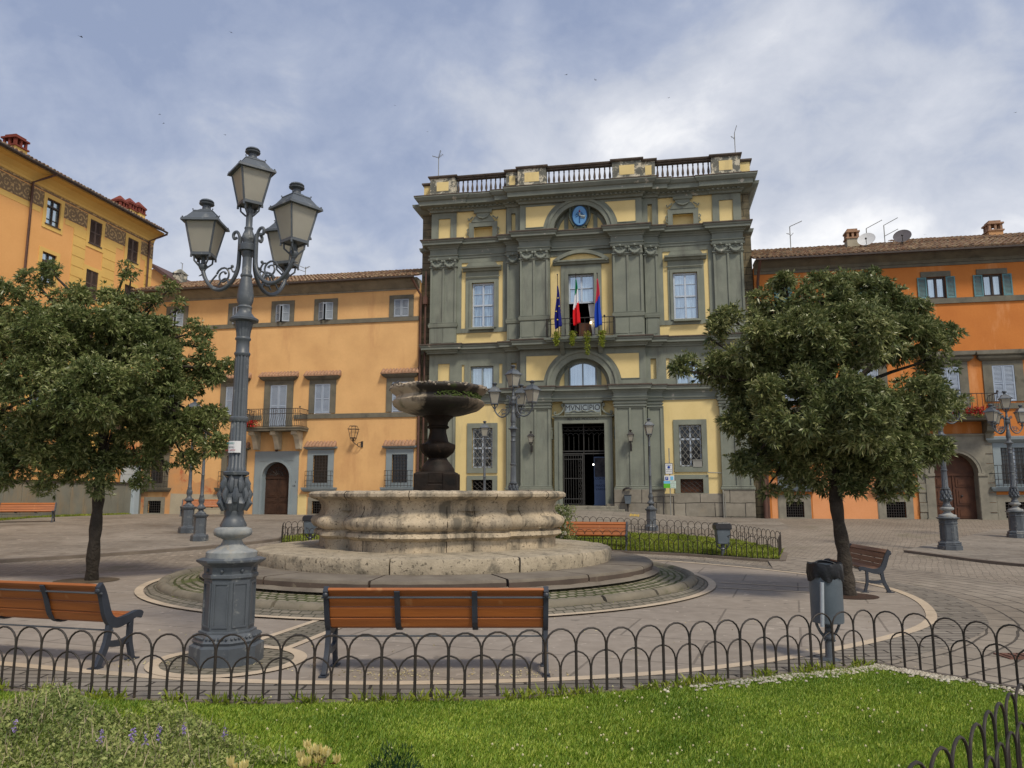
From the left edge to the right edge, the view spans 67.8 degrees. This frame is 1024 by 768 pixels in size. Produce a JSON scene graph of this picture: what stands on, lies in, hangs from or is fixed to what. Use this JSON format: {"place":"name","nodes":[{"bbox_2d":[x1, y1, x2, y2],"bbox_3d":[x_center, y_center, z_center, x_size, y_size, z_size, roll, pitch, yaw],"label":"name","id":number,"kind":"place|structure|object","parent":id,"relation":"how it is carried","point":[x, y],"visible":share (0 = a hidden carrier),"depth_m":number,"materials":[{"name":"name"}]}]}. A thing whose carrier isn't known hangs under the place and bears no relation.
{"place":"outdoors","nodes":[
{"label":"outdoors","id":0,"kind":"place"},
{"bbox_2d":[0,514,317,558],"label":"raised pavement","id":1,"kind":"structure","parent":0,"point":[40,537],"depth_m":24.76,"materials":[{"name":"stone"}]},
{"bbox_2d":[0,502,56,521],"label":"park bench","id":2,"kind":"object","parent":1,"relation":"on","point":[22,507],"visible":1,"depth_m":29.90,"materials":[{"name":"wood"}]},
{"bbox_2d":[0,513,130,520],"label":"grass","id":3,"kind":"structure","parent":1,"relation":"on","point":[17,517],"depth_m":33.49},
{"bbox_2d":[120,466,141,513],"bbox_3d":[-19.735,5.551,39.291,0.941,2.650,0.450,-2,-9,10],"label":"utility cabinet","id":4,"kind":"object","parent":1,"relation":"on","point":[134,502],"visible":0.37,"depth_m":39.18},
{"bbox_2d":[178,399,200,532],"bbox_3d":[-10.691,2.696,25.377,0.517,4.449,0.517,0,-8,0],"label":"street lamp","id":5,"kind":"object","parent":1,"relation":"on","point":[188,508],"visible":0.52,"depth_m":25.04,"materials":[{"name":"metal"}]},
{"bbox_2d":[190,432,208,540],"bbox_3d":[-9.168,2.634,22.609,0.462,3.972,0.462,0,-8,0],"label":"street lamp","id":6,"kind":"object","parent":1,"relation":"on","point":[200,516],"visible":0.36,"depth_m":22.31,"materials":[{"name":"metal"}]},
{"bbox_2d":[180,499,218,515],"bbox_3d":[-14.191,5.710,35.089,2.000,0.792,0.600,2,-9,-14],"label":"park bench","id":7,"kind":"object","parent":1,"relation":"on","point":[209,503],"visible":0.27,"depth_m":35.25,"materials":[{"name":"wood"}]},
{"bbox_2d":[0,560,925,680],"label":"court paving","id":8,"kind":"structure","parent":0,"point":[715,606],"depth_m":8.59,"materials":[{"name":"stone"}]},
{"bbox_2d":[0,580,143,669],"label":"park bench","id":9,"kind":"object","parent":8,"relation":"on","point":[57,602],"visible":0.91,"depth_m":7.12,"materials":[{"name":"wood"}]},
{"bbox_2d":[53,577,119,582],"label":"tree pit soil","id":10,"kind":"object","parent":8,"relation":"on","point":[82,580],"visible":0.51,"depth_m":13.94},
{"bbox_2d":[0,258,234,580],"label":"evergreen tree","id":11,"kind":"object","parent":10,"relation":"on","point":[105,383],"visible":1,"depth_m":13.84,"materials":[{"name":"green plant"}]},
{"bbox_2d":[144,645,306,677],"bbox_3d":[-2.680,2.609,7.197,1.440,0.001,1.440,0,-8,0],"label":"lamp base band","id":12,"kind":"object","parent":8,"relation":"on","point":[300,656],"visible":0.72,"depth_m":6.93,"materials":[{"name":"stone"}]},
{"bbox_2d":[159,648,293,674],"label":"lamp base setts","id":13,"kind":"structure","parent":8,"relation":"on","point":[269,655],"depth_m":6.96,"materials":[{"name":"stone"}]},
{"bbox_2d":[180,146,322,667],"bbox_3d":[-2.664,0.100,7.705,1.545,5.144,1.250,0,-8,0],"label":"street lamp","id":14,"kind":"object","parent":13,"relation":"on","point":[230,563],"visible":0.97,"depth_m":7.49,"materials":[{"name":"metal"}]},
{"bbox_2d":[263,620,325,646],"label":"pavement","id":15,"kind":"structure","parent":8,"relation":"on","point":[313,629],"depth_m":8.63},
{"bbox_2d":[134,573,715,619],"bbox_3d":[-1.450,3.638,14.525,10.330,0.077,10.330,0,-8,0],"label":"ring band","id":16,"kind":"object","parent":8,"relation":"on","point":[138,592],"visible":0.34,"depth_m":11.02,"materials":[{"name":"stone"}]},
{"bbox_2d":[145,576,706,617],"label":"ring setts","id":17,"kind":"structure","parent":8,"relation":"on","point":[152,591],"depth_m":10.71,"materials":[{"name":"stone"}]},
{"bbox_2d":[169,565,685,601],"bbox_3d":[-1.460,3.567,14.637,9.440,0.100,9.440,0,-8,0],"label":"cobble ring","id":18,"kind":"object","parent":17,"relation":"on","point":[194,580],"visible":0.16,"depth_m":11.69,"materials":[{"name":"stone"}]},
{"bbox_2d":[156,562,696,610],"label":"ring kerb","id":19,"kind":"structure","parent":8,"relation":"on","point":[165,587],"depth_m":11.00,"materials":[{"name":"stone"}]},
{"bbox_2d":[199,380,658,593],"bbox_3d":[-1.460,1.911,14.880,8.440,3.759,8.440,0,-8,0],"label":"fountain","id":20,"kind":"object","parent":8,"relation":"on","point":[436,527],"visible":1,"depth_m":12.64,"materials":[{"name":"stone"}]},
{"bbox_2d":[318,586,550,678],"bbox_3d":[-0.665,2.202,6.869,2.000,0.792,0.600,0,-8,0],"label":"park bench","id":21,"kind":"object","parent":8,"relation":"on","point":[403,608],"visible":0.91,"depth_m":6.70,"materials":[{"name":"wood"}]},
{"bbox_2d":[0,560,936,684],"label":"border band","id":22,"kind":"object","parent":8,"relation":"on","point":[931,613],"visible":0.72,"depth_m":6.71,"materials":[{"name":"stone"}]},
{"bbox_2d":[52,618,923,683],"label":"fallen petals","id":23,"kind":"object","parent":8,"relation":"on","point":[429,670],"visible":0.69,"depth_m":6.70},
{"bbox_2d":[824,543,894,592],"bbox_3d":[5.959,3.168,13.181,0.540,0.713,1.720,-1,-8,4],"label":"park bench","id":24,"kind":"object","parent":8,"relation":"on","point":[873,566],"visible":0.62,"depth_m":12.69,"materials":[{"name":"wood"}]},
{"bbox_2d":[843,593,879,598],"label":"tree pit soil","id":25,"kind":"object","parent":8,"relation":"on","point":[863,596],"visible":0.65,"depth_m":11.70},
{"bbox_2d":[666,264,975,595],"bbox_3d":[5.036,0.693,12.319,4.052,5.433,3.570,8,-12,-43],"label":"evergreen tree","id":26,"kind":"object","parent":25,"relation":"on","point":[851,432],"visible":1,"depth_m":11.81,"materials":[{"name":"green plant"}]},
{"bbox_2d":[0,557,988,699],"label":"slab course","id":27,"kind":"object","parent":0,"point":[963,614],"visible":0.62,"depth_m":6.54,"materials":[{"name":"stone"}]},
{"bbox_2d":[806,560,844,661],"bbox_3d":[3.029,2.169,7.315,0.339,0.938,0.352,0,-8,0],"label":"litter bin","id":28,"kind":"object","parent":27,"relation":"on","point":[825,578],"visible":0.91,"depth_m":7.23,"materials":[{"name":"grey metal"}]},
{"bbox_2d":[0,663,1023,767],"bbox_3d":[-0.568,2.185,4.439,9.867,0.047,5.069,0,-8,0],"label":"grass","id":29,"kind":"structure","parent":0,"point":[570,725],"depth_m":5.08,"materials":[{"name":"plant"}]},
{"bbox_2d":[0,675,290,767],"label":"catmint stalks","id":30,"kind":"object","parent":29,"relation":"on","point":[2,715],"visible":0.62,"depth_m":4.53,"materials":[{"name":"plant"}]},
{"bbox_2d":[0,681,297,767],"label":"catmint","id":31,"kind":"object","parent":29,"relation":"on","point":[78,756],"depth_m":4.49,"materials":[{"name":"plant"}]},
{"bbox_2d":[296,738,340,767],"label":"yellow flower clump","id":32,"kind":"object","parent":29,"relation":"on","point":[319,751],"visible":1,"depth_m":3.66,"materials":[{"name":"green plant"}]},
{"bbox_2d":[366,739,424,767],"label":"dwarf conifer","id":33,"kind":"object","parent":29,"relation":"on","point":[391,763],"visible":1,"depth_m":3.40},
{"bbox_2d":[0,656,876,705],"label":"weeds","id":34,"kind":"object","parent":29,"relation":"on","point":[527,693],"visible":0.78,"depth_m":5.78,"materials":[{"name":"green plant"}]},
{"bbox_2d":[231,678,972,766],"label":"clover flowers","id":35,"kind":"object","parent":29,"relation":"on","point":[599,727],"visible":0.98,"depth_m":4.87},
{"bbox_2d":[663,663,1023,695],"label":"gravel","id":36,"kind":"structure","parent":29,"relation":"on","point":[934,676],"depth_m":6.40,"materials":[{"name":"gravel"}]},
{"bbox_2d":[907,683,1023,767],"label":"hoop fence","id":37,"kind":"object","parent":29,"relation":"on","point":[997,744],"visible":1,"depth_m":3.72,"materials":[{"name":"metal"}]},
{"bbox_2d":[0,518,1023,693],"bbox_3d":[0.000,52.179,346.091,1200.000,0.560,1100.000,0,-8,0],"label":"ground","id":38,"kind":"structure","parent":0,"point":[808,538],"depth_m":19.92,"materials":[{"name":"stone"}]},
{"bbox_2d":[0,479,142,517],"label":"concrete wall","id":39,"kind":"structure","parent":38,"relation":"on","point":[75,499],"depth_m":34.92,"materials":[{"name":"concrete"}]},
{"bbox_2d":[0,134,167,481],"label":"tall ochre building","id":40,"kind":"structure","parent":38,"relation":"on","point":[82,232],"depth_m":36.25,"materials":[{"name":"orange paint"}]},
{"bbox_2d":[36,246,60,290],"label":"window","id":41,"kind":"structure","parent":40,"relation":"in","point":[42,256],"depth_m":35.37,"materials":[{"name":"yellow paint"}]},
{"bbox_2d":[41,192,64,234],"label":"window","id":42,"kind":"structure","parent":40,"relation":"in","point":[51,209],"depth_m":35.75,"materials":[{"name":"yellow paint"}]},
{"bbox_2d":[82,264,101,305],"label":"window","id":43,"kind":"structure","parent":40,"relation":"in","point":[91,275],"depth_m":38.12,"materials":[{"name":"yellow paint"}]},
{"bbox_2d":[85,214,105,252],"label":"window","id":44,"kind":"structure","parent":40,"relation":"in","point":[94,229],"depth_m":38.41,"materials":[{"name":"yellow paint"}]},
{"bbox_2d":[124,233,141,268],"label":"window","id":45,"kind":"structure","parent":40,"relation":"in","point":[130,251],"depth_m":41.15,"materials":[{"name":"yellow paint"}]},
{"bbox_2d":[0,534,298,562],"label":"kerb","id":46,"kind":"structure","parent":38,"relation":"on","point":[27,559],"depth_m":19.40,"materials":[{"name":"stone"}]},
{"bbox_2d":[151,263,188,285],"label":"house behind","id":47,"kind":"structure","parent":38,"relation":"on","point":[158,273],"depth_m":53.88,"materials":[{"name":"orange paint"}]},
{"bbox_2d":[129,268,427,514],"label":"peach house","id":48,"kind":"structure","parent":38,"relation":"on","point":[343,350],"depth_m":38.82,"materials":[{"name":"paint"}]},
{"bbox_2d":[143,497,164,513],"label":"basement window","id":49,"kind":"structure","parent":48,"relation":"in","point":[156,505],"depth_m":39.60,"materials":[{"name":"stone"}]},
{"bbox_2d":[140,448,172,491],"bbox_3d":[-18.601,4.353,39.779,1.840,2.541,0.431,-2,-9,10],"label":"window","id":50,"kind":"structure","parent":48,"relation":"in","point":[161,479],"depth_m":39.66,"materials":[{"name":"grey glass"}]},
{"bbox_2d":[166,306,188,326],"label":"window","id":51,"kind":"structure","parent":48,"relation":"in","point":[180,317],"depth_m":40.82,"materials":[{"name":"grey glass"}]},
{"bbox_2d":[214,442,250,491],"bbox_3d":[-14.283,4.230,38.936,1.840,2.541,0.331,-2,-9,10],"label":"window","id":52,"kind":"structure","parent":48,"relation":"in","point":[224,460],"depth_m":39.08,"materials":[{"name":"grey glass"}]},
{"bbox_2d":[220,373,251,414],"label":"window","id":53,"kind":"structure","parent":48,"relation":"in","point":[226,394],"depth_m":39.69,"materials":[{"name":"grey glass"}]},
{"bbox_2d":[264,463,288,514],"bbox_3d":[-11.888,5.360,38.719,1.480,2.760,0.112,-2,-9,10],"label":"door","id":54,"kind":"structure","parent":48,"relation":"in","point":[277,476],"depth_m":38.74,"materials":[{"name":"brown wood"}]},
{"bbox_2d":[258,371,298,426],"bbox_3d":[-12.011,0.770,39.076,2.120,2.906,0.420,-2,-9,10],"label":"window","id":55,"kind":"structure","parent":48,"relation":"in","point":[280,395],"depth_m":39.12,"materials":[{"name":"white glass"}]},
{"bbox_2d":[271,300,294,321],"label":"window","id":56,"kind":"structure","parent":48,"relation":"in","point":[281,311],"depth_m":39.77,"materials":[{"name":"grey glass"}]},
{"bbox_2d":[307,497,320,514],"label":"basement window","id":57,"kind":"structure","parent":48,"relation":"in","point":[316,508],"depth_m":37.99,"materials":[{"name":"stone"}]},
{"bbox_2d":[300,441,337,491],"bbox_3d":[-9.623,4.111,38.132,1.840,2.541,0.431,-2,-9,10],"label":"window","id":58,"kind":"structure","parent":48,"relation":"in","point":[322,458],"depth_m":38.18,"materials":[{"name":"grey paint"}]},
{"bbox_2d":[303,370,341,413],"bbox_3d":[-9.651,0.380,38.691,1.960,2.206,0.420,-2,-9,10],"label":"window","id":59,"kind":"structure","parent":48,"relation":"in","point":[322,384],"depth_m":38.71,"materials":[{"name":"white glass"}]},
{"bbox_2d":[314,298,337,320],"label":"window","id":60,"kind":"structure","parent":48,"relation":"in","point":[324,309],"depth_m":39.35,"materials":[{"name":"grey glass"}]},
{"bbox_2d":[380,440,416,490],"bbox_3d":[-5.542,4.001,37.383,1.840,2.541,0.431,-2,-9,10],"label":"window","id":61,"kind":"structure","parent":48,"relation":"in","point":[401,478],"depth_m":37.45,"materials":[{"name":"grey paint"}]},
{"bbox_2d":[380,367,418,411],"bbox_3d":[-5.591,0.271,37.947,1.960,2.206,0.420,-2,-9,10],"label":"window","id":62,"kind":"structure","parent":48,"relation":"in","point":[404,375],"depth_m":38.00,"materials":[{"name":"glass"}]},
{"bbox_2d":[389,294,413,316],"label":"window","id":63,"kind":"structure","parent":48,"relation":"in","point":[399,305],"depth_m":38.65,"materials":[{"name":"grey glass"}]},
{"bbox_2d":[281,520,316,542],"bbox_3d":[-6.364,4.529,22.951,1.146,0.789,4.126,2,-9,-14],"label":"hoop fence","id":64,"kind":"object","parent":38,"relation":"on","point":[282,532],"visible":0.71,"depth_m":22.00,"materials":[{"name":"metal"}]},
{"bbox_2d":[302,515,316,539],"bbox_3d":[-5.732,4.164,21.648,0.400,0.860,0.340,0,-8,0],"label":"litter bin","id":65,"kind":"object","parent":38,"relation":"on","point":[308,524],"visible":0.52,"depth_m":21.54,"materials":[{"name":"grey metal"}]},
{"bbox_2d":[0,609,876,700],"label":"hoop fence","id":66,"kind":"object","parent":38,"relation":"on","point":[381,656],"visible":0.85,"depth_m":5.88,"materials":[{"name":"metal"}]},
{"bbox_2d":[480,421,489,490],"bbox_3d":[-0.987,3.258,27.317,0.453,3.893,0.453,0,-8,0],"label":"street lamp","id":67,"kind":"object","parent":38,"relation":"on","point":[484,428],"visible":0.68,"depth_m":27.41,"materials":[{"name":"metal"}]},
{"bbox_2d":[0,663,1023,704],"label":"lawn kerb","id":68,"kind":"structure","parent":38,"relation":"on","point":[473,698],"depth_m":5.83,"materials":[{"name":"stone"}]},
{"bbox_2d":[488,365,541,490],"bbox_3d":[0.072,2.018,21.674,1.545,5.144,1.250,0,-8,0],"label":"street lamp","id":69,"kind":"object","parent":38,"relation":"on","point":[528,394],"visible":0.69,"depth_m":21.68,"materials":[{"name":"metal"}]},
{"bbox_2d":[412,152,763,517],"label":"town hall","id":70,"kind":"structure","parent":38,"relation":"on","point":[667,259],"depth_m":36.44,"materials":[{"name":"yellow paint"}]},
{"bbox_2d":[472,429,491,467],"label":"window","id":71,"kind":"structure","parent":70,"relation":"in","point":[478,442],"depth_m":36.95,"materials":[{"name":"paint"}]},
{"bbox_2d":[471,366,493,388],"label":"window","id":72,"kind":"structure","parent":70,"relation":"in","point":[483,376],"depth_m":37.46,"materials":[{"name":"glass"}]},
{"bbox_2d":[472,283,493,326],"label":"window","id":73,"kind":"structure","parent":70,"relation":"in","point":[483,294],"depth_m":37.97,"materials":[{"name":"glass"}]},
{"bbox_2d":[554,274,561,332],"bbox_3d":[2.196,-3.748,35.824,0.271,2.943,0.387,-5,-10,33],"label":"flag","id":74,"kind":"object","parent":70,"relation":"attached to","point":[557,320],"visible":1,"depth_m":35.71,"materials":[{"name":"blue fabric"}]},
{"bbox_2d":[573,273,580,333],"bbox_3d":[3.050,-3.763,35.669,0.277,2.928,0.381,-5,-10,32],"label":"flag","id":75,"kind":"object","parent":70,"relation":"attached to","point":[576,316],"visible":1,"depth_m":35.58,"materials":[{"name":"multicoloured fabric"}]},
{"bbox_2d":[569,274,593,303],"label":"window","id":76,"kind":"structure","parent":70,"relation":"in","point":[585,283],"depth_m":37.02,"materials":[{"name":"paint"}]},
{"bbox_2d":[569,363,596,385],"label":"window","id":77,"kind":"structure","parent":70,"relation":"in","point":[580,373],"depth_m":36.42,"materials":[{"name":"glass"}]},
{"bbox_2d":[594,273,601,330],"bbox_3d":[4.034,-3.778,35.485,0.271,2.904,0.386,-5,-10,33],"label":"flag","id":78,"kind":"object","parent":70,"relation":"attached to","point":[597,317],"visible":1,"depth_m":35.38,"materials":[{"name":"blue fabric"}]},
{"bbox_2d":[594,457,605,505],"bbox_3d":[4.201,4.606,36.133,0.640,2.300,0.120,-2,-9,10],"label":"rollup banner","id":79,"kind":"object","parent":70,"relation":"on","point":[599,483],"visible":0.94,"depth_m":36.12,"materials":[{"name":"fabric"}]},
{"bbox_2d":[673,273,697,318],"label":"window","id":80,"kind":"structure","parent":70,"relation":"in","point":[684,284],"depth_m":36.19,"materials":[{"name":"glass"}]},
{"bbox_2d":[679,425,701,465],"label":"window","id":81,"kind":"structure","parent":70,"relation":"in","point":[689,435],"depth_m":35.19,"materials":[{"name":"paint"}]},
{"bbox_2d":[555,522,627,550],"bbox_3d":[2.082,4.076,20.317,2.000,0.792,0.600,-2,-9,13],"label":"park bench","id":82,"kind":"object","parent":38,"relation":"on","point":[597,526],"visible":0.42,"depth_m":20.44,"materials":[{"name":"wood"}]},
{"bbox_2d":[643,418,658,530],"bbox_3d":[4.912,3.194,27.100,0.462,3.972,0.462,0,-8,0],"label":"street lamp","id":83,"kind":"object","parent":38,"relation":"on","point":[650,509],"visible":0.99,"depth_m":26.92,"materials":[{"name":"metal"}]},
{"bbox_2d":[612,550,787,561],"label":"lawn kerb","id":84,"kind":"structure","parent":38,"relation":"on","point":[706,556],"depth_m":18.89,"materials":[{"name":"stone"}]},
{"bbox_2d":[712,522,731,556],"bbox_3d":[5.186,3.849,18.763,0.400,0.860,0.340,0,-8,0],"label":"litter bin","id":85,"kind":"object","parent":38,"relation":"on","point":[722,531],"visible":0.97,"depth_m":18.65,"materials":[{"name":"grey metal"}]},
{"bbox_2d":[750,220,1023,519],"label":"orange house","id":86,"kind":"structure","parent":38,"relation":"on","point":[973,285],"depth_m":33.51,"materials":[{"name":"paint"}]},
{"bbox_2d":[777,492,811,518],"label":"basement window","id":87,"kind":"structure","parent":86,"relation":"in","point":[794,511],"depth_m":33.88,"materials":[{"name":"stone"}]},
{"bbox_2d":[877,495,913,518],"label":"basement window","id":88,"kind":"structure","parent":86,"relation":"in","point":[897,510],"depth_m":33.12,"materials":[{"name":"stone"}]},
{"bbox_2d":[893,230,911,243],"bbox_3d":[18.645,-6.956,36.261,0.674,0.991,0.770,1,-8,-6],"label":"satellite dish","id":89,"kind":"object","parent":86,"relation":"attached to","point":[901,236],"visible":0.96,"depth_m":36.40,"materials":[{"name":"metal"}]},
{"bbox_2d":[917,271,955,298],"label":"window","id":90,"kind":"structure","parent":86,"relation":"in","point":[934,285],"depth_m":34.16,"materials":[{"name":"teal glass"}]},
{"bbox_2d":[926,350,975,415],"bbox_3d":[19.157,-0.039,33.346,2.200,2.840,0.440,-2,-9,10],"label":"window","id":91,"kind":"structure","parent":86,"relation":"in","point":[960,381],"depth_m":33.33,"materials":[{"name":"grey glass"}]},
{"bbox_2d":[934,455,976,518],"bbox_3d":[19.180,4.461,33.085,1.760,2.900,0.133,-2,-9,10],"label":"door","id":92,"kind":"structure","parent":86,"relation":"in","point":[960,475],"depth_m":33.06,"materials":[{"name":"red wood"}]},
{"bbox_2d":[973,268,1013,296],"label":"window","id":93,"kind":"structure","parent":86,"relation":"in","point":[991,284],"depth_m":33.73,"materials":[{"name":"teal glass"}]},
{"bbox_2d":[975,349,1023,401],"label":"window","id":94,"kind":"structure","parent":86,"relation":"in","point":[1008,376],"depth_m":33.04,"materials":[{"name":"white glass"}]},
{"bbox_2d":[986,436,1023,490],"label":"window","id":95,"kind":"structure","parent":86,"relation":"in","point":[1000,451],"depth_m":32.55,"materials":[{"name":"grey paint"}]},
{"bbox_2d":[996,493,1023,519],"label":"basement window","id":96,"kind":"structure","parent":86,"relation":"in","point":[1003,501],"depth_m":32.32,"materials":[{"name":"stone"}]},
{"bbox_2d":[769,556,1023,686],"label":"curved courses","id":97,"kind":"object","parent":38,"relation":"on","point":[998,605],"visible":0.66,"depth_m":9.95,"materials":[{"name":"stone"}]},
{"bbox_2d":[874,611,1023,683],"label":"hoop fence","id":98,"kind":"object","parent":38,"relation":"on","point":[932,635],"visible":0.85,"depth_m":6.50,"materials":[{"name":"metal"}]},
{"bbox_2d":[904,550,1023,566],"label":"kerb","id":99,"kind":"structure","parent":38,"relation":"on","point":[967,558],"depth_m":18.17,"materials":[{"name":"stone"}]},
{"bbox_2d":[0,0,1023,413],"label":"sky","id":100,"kind":"structure","parent":0,"point":[848,114],"materials":[{"name":"blue"}]},
{"bbox_2d":[563,531,783,558],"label":"grass","id":101,"kind":"structure","parent":0,"point":[673,537],"depth_m":20.46,"materials":[{"name":"plant"}]},
{"bbox_2d":[563,510,789,529],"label":"forecourt paving","id":102,"kind":"structure","parent":0,"point":[756,523],"depth_m":30.95,"materials":[{"name":"stone"}]},
{"bbox_2d":[664,448,675,514],"bbox_3d":[7.114,4.492,34.336,0.541,3.204,0.098,-2,-9,10],"label":"sign post","id":103,"kind":"object","parent":102,"relation":"on","point":[669,482],"visible":1,"depth_m":34.34,"materials":[{"name":"metal"}]},
{"bbox_2d":[907,529,1023,562],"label":"raised pavement","id":104,"kind":"structure","parent":0,"point":[996,544],"depth_m":20.34,"materials":[{"name":"stone"}]},
{"bbox_2d":[916,389,968,550],"bbox_3d":[11.591,2.043,20.333,1.436,4.784,1.163,3,-9,-20],"label":"street lamp","id":105,"kind":"object","parent":104,"relation":"on","point":[948,527],"visible":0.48,"depth_m":20.13,"materials":[{"name":"metal"}]},
{"bbox_2d":[983,391,1023,537],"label":"street lamp","id":106,"kind":"object","parent":104,"relation":"on","point":[1015,513],"visible":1,"depth_m":23.84,"materials":[{"name":"metal"}]},
{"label":"far lawn soil","id":107,"kind":"structure","parent":0,"visible":0},
{"bbox_2d":[555,504,577,539],"bbox_3d":[1.048,3.337,17.508,1.092,1.165,1.103,3,-9,-19],"label":"white rose bush","id":108,"kind":"object","parent":107,"relation":"on","point":[560,509],"visible":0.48,"depth_m":17.40,"materials":[{"name":"green plant"}]},
{"bbox_2d":[567,529,778,558],"bbox_3d":[3.731,4.110,19.484,5.969,0.745,0.277,-4,-9,28],"label":"hoop fence","id":109,"kind":"object","parent":107,"relation":"on","point":[697,540],"visible":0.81,"depth_m":19.30,"materials":[{"name":"metal"}]},
{"bbox_2d":[568,516,781,559],"bbox_3d":[4.997,4.460,22.558,2.235,0.943,9.321,5,-10,-29],"label":"hoop fence","id":110,"kind":"object","parent":107,"relation":"on","point":[779,541],"visible":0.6,"depth_m":22.31,"materials":[{"name":"metal"}]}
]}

